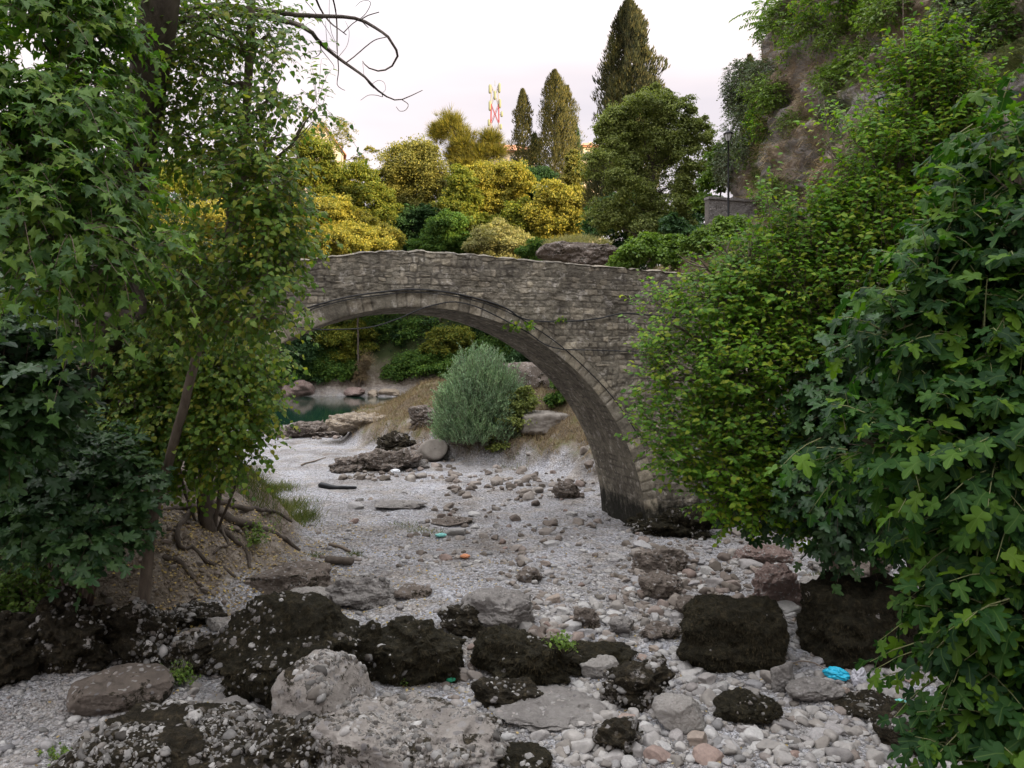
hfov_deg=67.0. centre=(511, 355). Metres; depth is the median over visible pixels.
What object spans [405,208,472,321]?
broadleaf shrub
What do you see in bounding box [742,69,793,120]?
ivy shrub
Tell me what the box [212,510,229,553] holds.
tree root
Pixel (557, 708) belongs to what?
boulder
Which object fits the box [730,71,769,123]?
ivy shrub
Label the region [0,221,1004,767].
ground
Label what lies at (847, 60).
ivy shrub
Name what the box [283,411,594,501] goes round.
rubble
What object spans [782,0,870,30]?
ivy shrub
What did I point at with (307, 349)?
broadleaf tree
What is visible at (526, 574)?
boulder
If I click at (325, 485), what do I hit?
driftwood
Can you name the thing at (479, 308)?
cable
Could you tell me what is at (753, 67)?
hanging shrub
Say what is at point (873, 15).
ivy shrub
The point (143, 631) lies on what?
boulder
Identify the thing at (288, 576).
boulder
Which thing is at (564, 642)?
plant
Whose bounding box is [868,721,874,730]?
bed stone
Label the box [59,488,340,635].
rubble
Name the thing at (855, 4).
ailanthus tree
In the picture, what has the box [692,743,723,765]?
bed stone
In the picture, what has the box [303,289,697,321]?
cable
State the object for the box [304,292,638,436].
cable
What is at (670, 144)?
broadleaf tree
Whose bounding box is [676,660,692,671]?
bed stone
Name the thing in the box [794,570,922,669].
boulder
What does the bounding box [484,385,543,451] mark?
broadleaf shrub
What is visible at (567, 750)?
bed stone
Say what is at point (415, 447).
broken rock
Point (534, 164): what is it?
cypress tree
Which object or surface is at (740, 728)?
bed stone
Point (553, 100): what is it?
cypress tree
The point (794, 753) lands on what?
bed stone
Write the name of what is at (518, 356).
broadleaf tree
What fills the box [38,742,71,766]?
plant
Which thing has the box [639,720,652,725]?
bed stone
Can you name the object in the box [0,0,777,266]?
sky
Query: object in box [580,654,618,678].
boulder
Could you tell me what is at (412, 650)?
boulder
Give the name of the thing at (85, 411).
broadleaf tree
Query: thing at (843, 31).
ivy shrub
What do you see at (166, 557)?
tree root
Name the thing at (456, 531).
bed stone
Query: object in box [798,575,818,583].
boulder
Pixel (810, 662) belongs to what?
stick
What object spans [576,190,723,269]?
broadleaf tree
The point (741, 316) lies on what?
mulberry thicket
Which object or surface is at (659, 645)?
bed stone
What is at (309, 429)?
boulder
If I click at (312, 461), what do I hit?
stick
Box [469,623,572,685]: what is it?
boulder
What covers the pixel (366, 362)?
dry bush
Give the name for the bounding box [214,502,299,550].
tree root
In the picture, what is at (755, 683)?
bed stone
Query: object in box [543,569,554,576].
bed stone
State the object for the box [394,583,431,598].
boulder
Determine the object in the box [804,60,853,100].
ivy shrub
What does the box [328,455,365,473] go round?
boulder
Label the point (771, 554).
boulder
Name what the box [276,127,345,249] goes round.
broadleaf tree
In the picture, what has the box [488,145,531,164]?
house
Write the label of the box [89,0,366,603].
poplar tree
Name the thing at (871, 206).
mulberry tree
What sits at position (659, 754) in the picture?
bed stone
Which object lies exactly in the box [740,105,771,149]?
ivy shrub
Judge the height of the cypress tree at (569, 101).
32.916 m
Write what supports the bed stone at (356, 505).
on the ground at (466, 463)
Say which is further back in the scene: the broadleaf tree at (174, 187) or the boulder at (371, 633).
the broadleaf tree at (174, 187)
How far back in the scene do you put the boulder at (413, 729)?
8.27 m
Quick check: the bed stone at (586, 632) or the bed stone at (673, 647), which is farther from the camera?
the bed stone at (586, 632)
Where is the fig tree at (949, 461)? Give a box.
[764,63,1023,767]
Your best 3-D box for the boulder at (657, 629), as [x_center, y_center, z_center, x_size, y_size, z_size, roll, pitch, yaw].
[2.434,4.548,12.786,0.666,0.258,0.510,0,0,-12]
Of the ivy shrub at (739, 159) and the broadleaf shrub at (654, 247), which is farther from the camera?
the ivy shrub at (739, 159)
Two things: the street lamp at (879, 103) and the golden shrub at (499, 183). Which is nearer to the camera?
the street lamp at (879, 103)
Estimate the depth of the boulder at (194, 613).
13.28 m
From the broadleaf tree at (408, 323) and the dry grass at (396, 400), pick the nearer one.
the dry grass at (396, 400)
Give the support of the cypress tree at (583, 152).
on the ground at (466, 463)
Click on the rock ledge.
(580, 251)
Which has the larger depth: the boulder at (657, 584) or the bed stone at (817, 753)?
the boulder at (657, 584)
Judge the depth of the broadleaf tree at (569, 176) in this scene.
99.34 m
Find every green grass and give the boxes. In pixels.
[191,457,339,538]
[357,222,766,468]
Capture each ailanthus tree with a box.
[728,0,776,50]
[822,0,861,39]
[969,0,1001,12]
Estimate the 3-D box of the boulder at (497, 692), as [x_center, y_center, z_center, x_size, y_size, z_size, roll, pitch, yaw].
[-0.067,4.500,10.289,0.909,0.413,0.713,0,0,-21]
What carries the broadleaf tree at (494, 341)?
on the ground at (466, 463)
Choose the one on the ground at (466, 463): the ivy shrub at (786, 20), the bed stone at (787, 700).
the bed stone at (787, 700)
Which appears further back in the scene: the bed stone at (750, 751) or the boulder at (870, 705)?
the boulder at (870, 705)
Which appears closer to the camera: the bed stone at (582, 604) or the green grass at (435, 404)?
the bed stone at (582, 604)
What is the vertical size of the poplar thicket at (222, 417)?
4.939 m
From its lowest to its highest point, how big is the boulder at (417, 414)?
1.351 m
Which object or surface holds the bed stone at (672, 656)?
on the ground at (466, 463)
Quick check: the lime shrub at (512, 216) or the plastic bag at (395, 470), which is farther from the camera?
the lime shrub at (512, 216)
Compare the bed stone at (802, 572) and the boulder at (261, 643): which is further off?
the bed stone at (802, 572)
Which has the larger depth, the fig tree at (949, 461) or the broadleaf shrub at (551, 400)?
the broadleaf shrub at (551, 400)
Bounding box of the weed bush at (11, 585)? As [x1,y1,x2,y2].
[0,545,87,613]
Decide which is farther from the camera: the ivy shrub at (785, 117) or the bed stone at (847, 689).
the ivy shrub at (785, 117)
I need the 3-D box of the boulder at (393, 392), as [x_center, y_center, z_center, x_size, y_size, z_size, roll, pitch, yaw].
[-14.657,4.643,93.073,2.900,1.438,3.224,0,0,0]
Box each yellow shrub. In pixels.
[150,197,302,269]
[293,191,379,258]
[307,218,406,387]
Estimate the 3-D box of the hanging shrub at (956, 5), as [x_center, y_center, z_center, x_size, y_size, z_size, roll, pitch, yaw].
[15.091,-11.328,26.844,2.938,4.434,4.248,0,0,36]
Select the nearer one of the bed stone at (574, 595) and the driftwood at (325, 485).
the bed stone at (574, 595)
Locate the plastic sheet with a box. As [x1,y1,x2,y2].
[850,667,866,687]
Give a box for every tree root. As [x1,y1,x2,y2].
[161,503,196,510]
[162,554,203,586]
[175,509,235,577]
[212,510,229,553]
[214,499,292,522]
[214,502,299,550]
[217,522,251,568]
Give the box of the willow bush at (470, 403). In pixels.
[426,339,537,447]
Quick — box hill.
[729,0,1023,222]
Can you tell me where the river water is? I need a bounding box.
[247,396,395,424]
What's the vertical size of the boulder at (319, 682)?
1.251 m
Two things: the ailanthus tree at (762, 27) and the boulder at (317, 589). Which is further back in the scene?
the ailanthus tree at (762, 27)
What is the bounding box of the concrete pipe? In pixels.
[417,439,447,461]
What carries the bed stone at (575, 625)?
on the ground at (466, 463)
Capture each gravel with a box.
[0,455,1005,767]
[305,439,443,557]
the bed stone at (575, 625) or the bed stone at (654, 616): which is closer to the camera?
the bed stone at (575, 625)
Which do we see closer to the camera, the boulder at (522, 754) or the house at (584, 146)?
the boulder at (522, 754)
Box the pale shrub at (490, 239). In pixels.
[461,216,534,361]
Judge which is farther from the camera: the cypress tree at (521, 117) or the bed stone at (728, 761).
the cypress tree at (521, 117)
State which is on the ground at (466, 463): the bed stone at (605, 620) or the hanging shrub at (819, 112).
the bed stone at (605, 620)
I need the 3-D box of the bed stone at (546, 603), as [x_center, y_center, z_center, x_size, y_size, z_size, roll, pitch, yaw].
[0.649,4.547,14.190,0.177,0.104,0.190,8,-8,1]
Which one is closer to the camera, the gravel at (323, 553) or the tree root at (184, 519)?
the tree root at (184, 519)
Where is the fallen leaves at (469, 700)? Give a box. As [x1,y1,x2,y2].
[34,511,831,765]
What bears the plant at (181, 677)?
on the ground at (466, 463)
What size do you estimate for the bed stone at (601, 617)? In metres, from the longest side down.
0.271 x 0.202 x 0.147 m
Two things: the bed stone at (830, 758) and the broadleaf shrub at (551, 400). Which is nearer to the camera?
the bed stone at (830, 758)
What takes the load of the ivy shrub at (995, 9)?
on the hill
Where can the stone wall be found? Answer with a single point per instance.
(715, 206)
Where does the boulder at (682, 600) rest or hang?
on the ground at (466, 463)
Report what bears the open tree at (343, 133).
on the ground at (466, 463)
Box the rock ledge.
[535,233,618,265]
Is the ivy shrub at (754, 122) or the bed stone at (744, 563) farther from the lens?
the ivy shrub at (754, 122)
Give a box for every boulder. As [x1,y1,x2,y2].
[0,610,41,687]
[23,585,120,673]
[48,698,271,767]
[66,663,174,716]
[103,597,178,666]
[162,630,220,676]
[168,600,227,630]
[205,617,229,631]
[208,590,362,709]
[212,695,249,704]
[243,711,334,767]
[246,560,331,594]
[271,649,375,717]
[277,420,339,437]
[282,380,314,396]
[291,586,333,602]
[306,691,510,767]
[325,412,385,433]
[325,574,397,610]
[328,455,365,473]
[344,387,365,396]
[354,619,388,681]
[358,448,422,470]
[368,389,377,396]
[373,615,466,686]
[374,499,427,508]
[375,430,415,450]
[378,388,399,395]
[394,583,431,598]
[401,459,429,468]
[408,404,436,429]
[431,516,472,525]
[437,603,486,637]
[460,587,534,628]
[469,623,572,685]
[471,676,543,708]
[494,685,607,731]
[497,740,553,767]
[498,362,556,391]
[516,566,542,582]
[518,410,569,435]
[551,481,579,498]
[563,640,639,677]
[572,607,600,628]
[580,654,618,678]
[592,716,644,754]
[599,652,675,712]
[608,615,633,634]
[623,506,718,540]
[631,547,688,575]
[638,570,682,598]
[639,621,680,638]
[651,693,704,734]
[674,594,693,612]
[675,593,791,672]
[712,686,783,724]
[731,543,793,563]
[751,562,801,606]
[770,661,794,692]
[785,676,844,701]
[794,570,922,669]
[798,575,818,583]
[806,558,854,572]
[826,689,909,722]
[851,561,892,577]
[871,711,950,755]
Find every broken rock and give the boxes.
[362,467,375,471]
[392,447,407,450]
[410,443,421,449]
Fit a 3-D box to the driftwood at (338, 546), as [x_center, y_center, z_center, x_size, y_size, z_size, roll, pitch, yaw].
[-4.091,4.533,18.337,0.904,0.102,0.090,0,0,44]
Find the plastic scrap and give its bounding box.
[435,533,446,536]
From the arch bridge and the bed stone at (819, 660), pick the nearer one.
the bed stone at (819, 660)
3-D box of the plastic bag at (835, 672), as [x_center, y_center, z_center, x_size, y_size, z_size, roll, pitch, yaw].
[4.549,4.470,10.848,0.374,0.203,0.207,0,0,44]
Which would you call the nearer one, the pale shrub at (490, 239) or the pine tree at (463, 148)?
the pale shrub at (490, 239)
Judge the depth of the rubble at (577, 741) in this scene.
9.35 m
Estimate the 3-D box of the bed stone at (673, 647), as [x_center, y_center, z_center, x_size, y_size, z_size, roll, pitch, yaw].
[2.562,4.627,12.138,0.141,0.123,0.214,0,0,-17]
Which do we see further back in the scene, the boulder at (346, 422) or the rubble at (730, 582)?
the boulder at (346, 422)
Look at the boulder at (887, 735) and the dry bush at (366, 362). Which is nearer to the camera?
the boulder at (887, 735)
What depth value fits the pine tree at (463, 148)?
113.78 m
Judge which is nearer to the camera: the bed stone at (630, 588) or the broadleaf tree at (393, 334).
the bed stone at (630, 588)
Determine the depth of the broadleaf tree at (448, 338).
95.06 m
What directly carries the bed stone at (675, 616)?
on the ground at (466, 463)
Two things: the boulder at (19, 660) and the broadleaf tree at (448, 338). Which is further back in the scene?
the broadleaf tree at (448, 338)
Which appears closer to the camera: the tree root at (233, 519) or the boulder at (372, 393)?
the tree root at (233, 519)
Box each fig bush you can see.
[0,273,108,516]
[0,407,177,612]
[680,297,946,595]
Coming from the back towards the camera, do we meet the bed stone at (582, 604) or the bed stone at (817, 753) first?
the bed stone at (582, 604)
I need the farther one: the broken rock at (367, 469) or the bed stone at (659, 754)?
the broken rock at (367, 469)
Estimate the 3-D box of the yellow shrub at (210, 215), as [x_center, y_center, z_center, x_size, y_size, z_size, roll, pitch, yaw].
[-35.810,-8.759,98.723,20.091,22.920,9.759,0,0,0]
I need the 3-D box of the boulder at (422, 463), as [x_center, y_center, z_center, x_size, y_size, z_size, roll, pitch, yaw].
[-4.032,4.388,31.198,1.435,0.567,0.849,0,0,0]
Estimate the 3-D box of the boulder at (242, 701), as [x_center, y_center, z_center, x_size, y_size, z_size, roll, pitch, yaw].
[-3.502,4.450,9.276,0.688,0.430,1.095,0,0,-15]
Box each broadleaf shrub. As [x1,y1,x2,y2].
[291,346,360,384]
[377,347,457,383]
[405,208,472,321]
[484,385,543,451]
[514,236,545,260]
[543,379,565,407]
[605,231,684,271]
[658,212,707,236]
[674,212,761,257]
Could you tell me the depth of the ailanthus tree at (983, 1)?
24.80 m
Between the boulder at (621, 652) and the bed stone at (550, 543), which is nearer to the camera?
the boulder at (621, 652)
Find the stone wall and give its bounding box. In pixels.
[704,196,756,224]
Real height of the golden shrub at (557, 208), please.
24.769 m
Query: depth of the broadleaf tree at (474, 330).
98.32 m
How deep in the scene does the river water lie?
74.11 m
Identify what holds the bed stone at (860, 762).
on the ground at (466, 463)
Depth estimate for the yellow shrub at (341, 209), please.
98.66 m
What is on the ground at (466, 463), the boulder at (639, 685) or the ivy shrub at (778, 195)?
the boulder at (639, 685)
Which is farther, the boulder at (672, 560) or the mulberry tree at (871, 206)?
the boulder at (672, 560)
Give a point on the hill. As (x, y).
(794, 77)
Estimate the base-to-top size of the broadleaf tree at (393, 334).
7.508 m
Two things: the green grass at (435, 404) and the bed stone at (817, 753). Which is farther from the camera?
the green grass at (435, 404)
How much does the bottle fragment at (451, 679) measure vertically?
0.082 m
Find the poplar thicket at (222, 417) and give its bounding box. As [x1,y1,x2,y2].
[72,291,310,532]
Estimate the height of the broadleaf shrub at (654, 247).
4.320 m
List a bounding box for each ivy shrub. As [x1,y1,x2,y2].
[719,126,755,172]
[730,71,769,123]
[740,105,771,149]
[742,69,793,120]
[748,0,810,55]
[751,173,804,207]
[768,105,807,139]
[772,28,836,69]
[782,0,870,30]
[792,10,859,60]
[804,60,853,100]
[822,39,883,80]
[844,0,915,40]
[854,103,904,167]
[970,0,1023,59]
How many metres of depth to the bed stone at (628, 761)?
8.68 m
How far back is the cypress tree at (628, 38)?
76.41 m
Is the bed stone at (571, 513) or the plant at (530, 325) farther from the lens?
the bed stone at (571, 513)
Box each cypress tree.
[506,88,538,166]
[528,69,579,186]
[529,133,545,167]
[550,84,586,184]
[570,124,585,184]
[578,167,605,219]
[581,0,674,207]
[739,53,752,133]
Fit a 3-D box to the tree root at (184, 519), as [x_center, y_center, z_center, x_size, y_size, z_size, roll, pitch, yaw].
[-6.188,3.673,14.937,1.469,1.220,0.992,0,0,36]
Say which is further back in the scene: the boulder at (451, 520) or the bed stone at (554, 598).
the boulder at (451, 520)
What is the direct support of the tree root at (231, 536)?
on the ground at (466, 463)
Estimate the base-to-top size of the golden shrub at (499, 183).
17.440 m
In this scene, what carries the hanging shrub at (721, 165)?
on the hill
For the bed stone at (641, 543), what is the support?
on the ground at (466, 463)
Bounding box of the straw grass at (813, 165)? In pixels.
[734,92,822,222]
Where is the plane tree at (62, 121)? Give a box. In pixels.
[0,0,422,429]
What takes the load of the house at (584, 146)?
on the ground at (466, 463)
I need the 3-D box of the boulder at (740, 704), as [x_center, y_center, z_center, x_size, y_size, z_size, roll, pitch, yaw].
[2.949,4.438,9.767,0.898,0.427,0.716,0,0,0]
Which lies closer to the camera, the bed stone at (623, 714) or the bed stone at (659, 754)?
the bed stone at (659, 754)
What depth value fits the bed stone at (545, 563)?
16.88 m
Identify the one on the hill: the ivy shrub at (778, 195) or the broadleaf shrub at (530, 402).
the ivy shrub at (778, 195)
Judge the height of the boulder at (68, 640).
1.688 m
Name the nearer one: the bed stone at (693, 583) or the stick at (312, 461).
the bed stone at (693, 583)
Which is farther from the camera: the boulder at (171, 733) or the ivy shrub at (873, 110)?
the ivy shrub at (873, 110)
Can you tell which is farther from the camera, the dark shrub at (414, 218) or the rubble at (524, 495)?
the dark shrub at (414, 218)
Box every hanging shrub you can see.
[709,127,744,196]
[716,58,757,170]
[732,56,777,99]
[812,95,849,143]
[906,0,986,71]
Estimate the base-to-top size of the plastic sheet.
0.361 m
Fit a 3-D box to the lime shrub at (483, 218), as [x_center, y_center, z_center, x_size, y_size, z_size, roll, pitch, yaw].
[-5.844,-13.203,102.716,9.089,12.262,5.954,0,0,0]
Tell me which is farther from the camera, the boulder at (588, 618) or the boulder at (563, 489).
the boulder at (563, 489)
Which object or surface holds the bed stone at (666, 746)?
on the ground at (466, 463)
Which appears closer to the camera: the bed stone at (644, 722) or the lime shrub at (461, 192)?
the bed stone at (644, 722)
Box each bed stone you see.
[348,502,363,508]
[349,518,358,523]
[433,551,445,555]
[439,554,452,560]
[445,527,466,535]
[468,511,480,516]
[470,524,479,528]
[540,560,550,566]
[543,540,558,547]
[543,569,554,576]
[543,601,551,605]
[545,593,560,603]
[552,616,561,621]
[557,606,569,614]
[563,745,570,755]
[565,619,581,631]
[566,511,577,516]
[571,593,579,597]
[571,631,583,640]
[575,681,583,687]
[576,629,596,639]
[577,601,590,607]
[599,615,605,622]
[602,616,610,625]
[606,610,623,615]
[607,552,625,559]
[618,713,635,717]
[620,755,638,767]
[624,587,635,590]
[628,606,637,611]
[630,576,638,582]
[632,540,650,548]
[636,654,646,660]
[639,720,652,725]
[643,745,670,763]
[648,645,658,651]
[651,612,659,620]
[654,643,662,648]
[657,740,671,751]
[668,728,683,740]
[669,645,677,650]
[670,612,683,620]
[670,652,678,659]
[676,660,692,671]
[679,675,698,682]
[687,730,707,746]
[688,580,699,586]
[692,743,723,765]
[693,667,703,673]
[697,560,705,564]
[698,672,715,684]
[698,684,710,688]
[699,565,714,574]
[704,578,723,586]
[711,681,727,690]
[713,689,721,694]
[721,739,739,748]
[722,758,733,765]
[725,724,733,731]
[729,560,737,564]
[736,725,749,732]
[738,558,762,569]
[739,725,763,744]
[743,748,754,754]
[745,679,763,688]
[750,741,759,750]
[777,600,801,614]
[783,697,792,706]
[784,612,795,616]
[787,653,797,660]
[790,750,799,757]
[794,569,805,575]
[800,736,814,741]
[807,727,828,740]
[808,657,823,665]
[811,749,824,757]
[824,720,845,735]
[826,756,835,761]
[841,686,849,693]
[854,759,865,766]
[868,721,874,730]
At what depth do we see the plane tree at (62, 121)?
6.86 m
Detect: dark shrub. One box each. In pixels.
[380,203,440,250]
[515,160,560,200]
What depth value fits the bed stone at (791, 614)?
13.50 m
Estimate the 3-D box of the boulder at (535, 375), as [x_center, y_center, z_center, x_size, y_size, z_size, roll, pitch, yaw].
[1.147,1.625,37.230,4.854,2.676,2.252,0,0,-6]
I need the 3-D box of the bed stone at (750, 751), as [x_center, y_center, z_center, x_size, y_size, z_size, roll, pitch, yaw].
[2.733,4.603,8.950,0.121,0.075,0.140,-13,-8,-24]
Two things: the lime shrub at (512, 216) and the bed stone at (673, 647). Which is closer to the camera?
the bed stone at (673, 647)
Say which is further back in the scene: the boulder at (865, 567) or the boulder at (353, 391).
the boulder at (353, 391)
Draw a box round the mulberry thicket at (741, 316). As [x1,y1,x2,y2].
[614,184,850,568]
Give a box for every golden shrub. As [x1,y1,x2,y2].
[461,157,540,216]
[518,178,587,242]
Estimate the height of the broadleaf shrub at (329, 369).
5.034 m
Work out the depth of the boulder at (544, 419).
32.78 m
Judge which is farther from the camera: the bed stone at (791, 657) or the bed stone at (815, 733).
the bed stone at (791, 657)
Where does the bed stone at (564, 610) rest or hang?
on the ground at (466, 463)
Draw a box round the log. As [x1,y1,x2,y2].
[324,556,353,564]
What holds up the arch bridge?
on the ground at (466, 463)
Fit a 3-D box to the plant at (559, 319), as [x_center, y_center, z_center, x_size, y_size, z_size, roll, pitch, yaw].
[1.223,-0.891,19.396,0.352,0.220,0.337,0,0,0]
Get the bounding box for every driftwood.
[318,482,356,489]
[328,542,350,551]
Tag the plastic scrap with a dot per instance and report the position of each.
(440, 535)
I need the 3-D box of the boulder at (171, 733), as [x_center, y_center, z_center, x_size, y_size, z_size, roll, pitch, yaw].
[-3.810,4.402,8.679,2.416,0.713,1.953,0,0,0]
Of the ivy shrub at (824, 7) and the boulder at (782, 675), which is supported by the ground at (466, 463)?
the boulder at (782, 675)
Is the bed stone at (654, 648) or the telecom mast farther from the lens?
the telecom mast
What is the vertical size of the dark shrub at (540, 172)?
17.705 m
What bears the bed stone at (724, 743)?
on the ground at (466, 463)
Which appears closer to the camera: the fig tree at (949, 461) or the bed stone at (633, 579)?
the fig tree at (949, 461)
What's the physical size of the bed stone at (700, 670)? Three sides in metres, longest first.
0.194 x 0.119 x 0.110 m
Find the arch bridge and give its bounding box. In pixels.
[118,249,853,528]
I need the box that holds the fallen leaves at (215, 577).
[94,488,411,633]
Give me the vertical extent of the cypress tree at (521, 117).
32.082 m
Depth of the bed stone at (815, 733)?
9.21 m
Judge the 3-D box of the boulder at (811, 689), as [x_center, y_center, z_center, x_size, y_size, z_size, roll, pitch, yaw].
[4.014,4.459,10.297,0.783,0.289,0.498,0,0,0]
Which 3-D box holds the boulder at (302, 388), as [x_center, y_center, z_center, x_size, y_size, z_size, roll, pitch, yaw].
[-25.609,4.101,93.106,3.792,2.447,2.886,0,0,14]
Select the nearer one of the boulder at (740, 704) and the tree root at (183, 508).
the boulder at (740, 704)
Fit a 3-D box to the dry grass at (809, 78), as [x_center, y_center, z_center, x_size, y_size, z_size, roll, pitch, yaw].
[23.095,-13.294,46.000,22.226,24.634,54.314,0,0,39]
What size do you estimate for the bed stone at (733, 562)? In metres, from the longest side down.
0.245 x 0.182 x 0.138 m
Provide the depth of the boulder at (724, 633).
11.20 m
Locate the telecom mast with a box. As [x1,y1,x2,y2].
[488,83,502,137]
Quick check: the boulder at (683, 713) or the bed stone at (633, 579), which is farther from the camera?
the bed stone at (633, 579)
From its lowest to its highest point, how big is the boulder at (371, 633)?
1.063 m
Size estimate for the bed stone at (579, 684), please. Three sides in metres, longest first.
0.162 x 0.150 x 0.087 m
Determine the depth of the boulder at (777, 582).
14.05 m
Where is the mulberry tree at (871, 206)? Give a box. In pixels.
[743,0,1023,575]
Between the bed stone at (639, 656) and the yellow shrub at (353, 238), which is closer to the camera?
the bed stone at (639, 656)
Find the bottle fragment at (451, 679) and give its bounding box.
[446,677,454,682]
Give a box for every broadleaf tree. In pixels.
[0,191,158,598]
[149,154,231,257]
[243,153,312,224]
[257,327,328,384]
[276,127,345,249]
[305,318,380,363]
[320,314,443,344]
[326,157,404,228]
[367,315,422,352]
[371,133,453,249]
[405,314,487,347]
[418,321,475,359]
[454,333,513,366]
[499,345,530,362]
[560,149,588,191]
[572,81,719,269]
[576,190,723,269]
[687,142,731,213]
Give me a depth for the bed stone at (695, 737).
9.02 m
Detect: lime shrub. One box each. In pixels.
[429,163,484,252]
[446,211,496,253]
[491,195,541,252]
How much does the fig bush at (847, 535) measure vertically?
5.644 m
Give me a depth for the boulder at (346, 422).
40.43 m
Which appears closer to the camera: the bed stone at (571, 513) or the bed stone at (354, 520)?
the bed stone at (354, 520)
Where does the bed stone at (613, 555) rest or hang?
on the ground at (466, 463)
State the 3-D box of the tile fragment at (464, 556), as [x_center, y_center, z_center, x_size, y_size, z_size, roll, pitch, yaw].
[-1.054,4.524,17.449,0.240,0.099,0.183,0,0,0]
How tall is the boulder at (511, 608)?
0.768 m
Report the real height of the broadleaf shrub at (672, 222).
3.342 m
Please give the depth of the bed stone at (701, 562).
17.07 m
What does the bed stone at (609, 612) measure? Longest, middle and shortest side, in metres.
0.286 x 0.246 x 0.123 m
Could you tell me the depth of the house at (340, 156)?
128.23 m
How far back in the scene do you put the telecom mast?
169.06 m
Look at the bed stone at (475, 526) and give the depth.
20.62 m
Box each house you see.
[297,124,346,192]
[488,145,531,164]
[579,142,600,242]
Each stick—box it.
[301,457,325,465]
[793,660,846,669]
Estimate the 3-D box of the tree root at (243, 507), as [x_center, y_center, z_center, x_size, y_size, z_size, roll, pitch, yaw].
[-5.802,3.588,17.690,0.397,1.198,3.478,0,0,6]
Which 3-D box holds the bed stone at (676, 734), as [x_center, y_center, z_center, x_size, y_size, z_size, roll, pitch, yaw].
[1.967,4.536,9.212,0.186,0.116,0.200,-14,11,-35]
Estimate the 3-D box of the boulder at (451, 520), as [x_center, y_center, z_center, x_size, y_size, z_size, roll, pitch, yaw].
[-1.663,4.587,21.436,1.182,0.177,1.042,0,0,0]
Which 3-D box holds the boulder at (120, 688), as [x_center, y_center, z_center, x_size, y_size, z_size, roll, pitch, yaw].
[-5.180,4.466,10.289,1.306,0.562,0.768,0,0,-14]
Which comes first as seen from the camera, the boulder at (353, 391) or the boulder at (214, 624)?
the boulder at (214, 624)
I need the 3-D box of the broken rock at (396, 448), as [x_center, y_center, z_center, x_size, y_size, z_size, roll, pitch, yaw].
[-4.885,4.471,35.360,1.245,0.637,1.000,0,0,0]
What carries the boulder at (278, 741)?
on the ground at (466, 463)
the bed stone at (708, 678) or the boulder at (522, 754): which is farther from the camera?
the bed stone at (708, 678)
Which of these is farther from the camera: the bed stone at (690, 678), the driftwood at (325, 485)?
the driftwood at (325, 485)
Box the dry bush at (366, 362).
[350,348,378,386]
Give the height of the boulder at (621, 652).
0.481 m
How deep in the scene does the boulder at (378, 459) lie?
30.42 m
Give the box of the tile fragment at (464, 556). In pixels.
[460,554,470,557]
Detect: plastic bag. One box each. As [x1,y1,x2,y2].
[390,469,399,472]
[822,666,849,680]
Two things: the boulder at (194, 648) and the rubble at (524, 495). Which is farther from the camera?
the rubble at (524, 495)
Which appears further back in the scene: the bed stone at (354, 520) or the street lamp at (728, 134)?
the street lamp at (728, 134)
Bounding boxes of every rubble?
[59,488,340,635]
[179,580,923,767]
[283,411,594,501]
[396,487,848,687]
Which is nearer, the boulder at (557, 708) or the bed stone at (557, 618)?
the boulder at (557, 708)
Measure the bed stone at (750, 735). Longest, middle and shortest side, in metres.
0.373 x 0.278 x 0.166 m
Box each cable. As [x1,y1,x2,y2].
[284,301,711,353]
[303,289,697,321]
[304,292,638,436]
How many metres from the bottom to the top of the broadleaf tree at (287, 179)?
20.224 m
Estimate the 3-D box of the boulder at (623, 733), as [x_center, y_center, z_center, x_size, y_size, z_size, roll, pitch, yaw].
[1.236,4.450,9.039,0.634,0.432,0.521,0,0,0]
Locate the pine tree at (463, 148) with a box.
[425,103,508,169]
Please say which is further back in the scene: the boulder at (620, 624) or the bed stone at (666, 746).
the boulder at (620, 624)
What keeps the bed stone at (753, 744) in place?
on the ground at (466, 463)
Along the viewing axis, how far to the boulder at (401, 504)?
23.10 m
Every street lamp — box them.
[723,129,733,216]
[875,92,891,283]
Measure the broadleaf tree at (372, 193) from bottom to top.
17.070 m
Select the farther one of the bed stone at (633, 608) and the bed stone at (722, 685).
the bed stone at (633, 608)
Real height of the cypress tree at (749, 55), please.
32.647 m
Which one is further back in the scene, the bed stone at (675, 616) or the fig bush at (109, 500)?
the bed stone at (675, 616)
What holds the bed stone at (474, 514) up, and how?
on the ground at (466, 463)
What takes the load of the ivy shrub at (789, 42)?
on the hill
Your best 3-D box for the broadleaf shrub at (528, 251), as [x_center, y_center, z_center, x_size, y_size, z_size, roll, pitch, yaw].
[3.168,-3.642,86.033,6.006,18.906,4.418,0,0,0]
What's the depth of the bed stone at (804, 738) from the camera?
9.15 m
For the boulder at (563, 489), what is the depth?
24.60 m
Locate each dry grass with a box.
[352,215,808,473]
[724,0,1004,205]
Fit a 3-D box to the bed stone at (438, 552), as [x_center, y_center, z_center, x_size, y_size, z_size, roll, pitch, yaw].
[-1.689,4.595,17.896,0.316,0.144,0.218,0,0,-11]
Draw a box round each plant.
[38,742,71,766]
[159,656,202,685]
[230,510,276,548]
[501,320,534,332]
[541,629,578,652]
[554,316,566,323]
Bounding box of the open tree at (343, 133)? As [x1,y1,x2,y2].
[310,117,379,181]
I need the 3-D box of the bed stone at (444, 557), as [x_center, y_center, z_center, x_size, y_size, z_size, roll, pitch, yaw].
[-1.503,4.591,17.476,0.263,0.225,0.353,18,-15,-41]

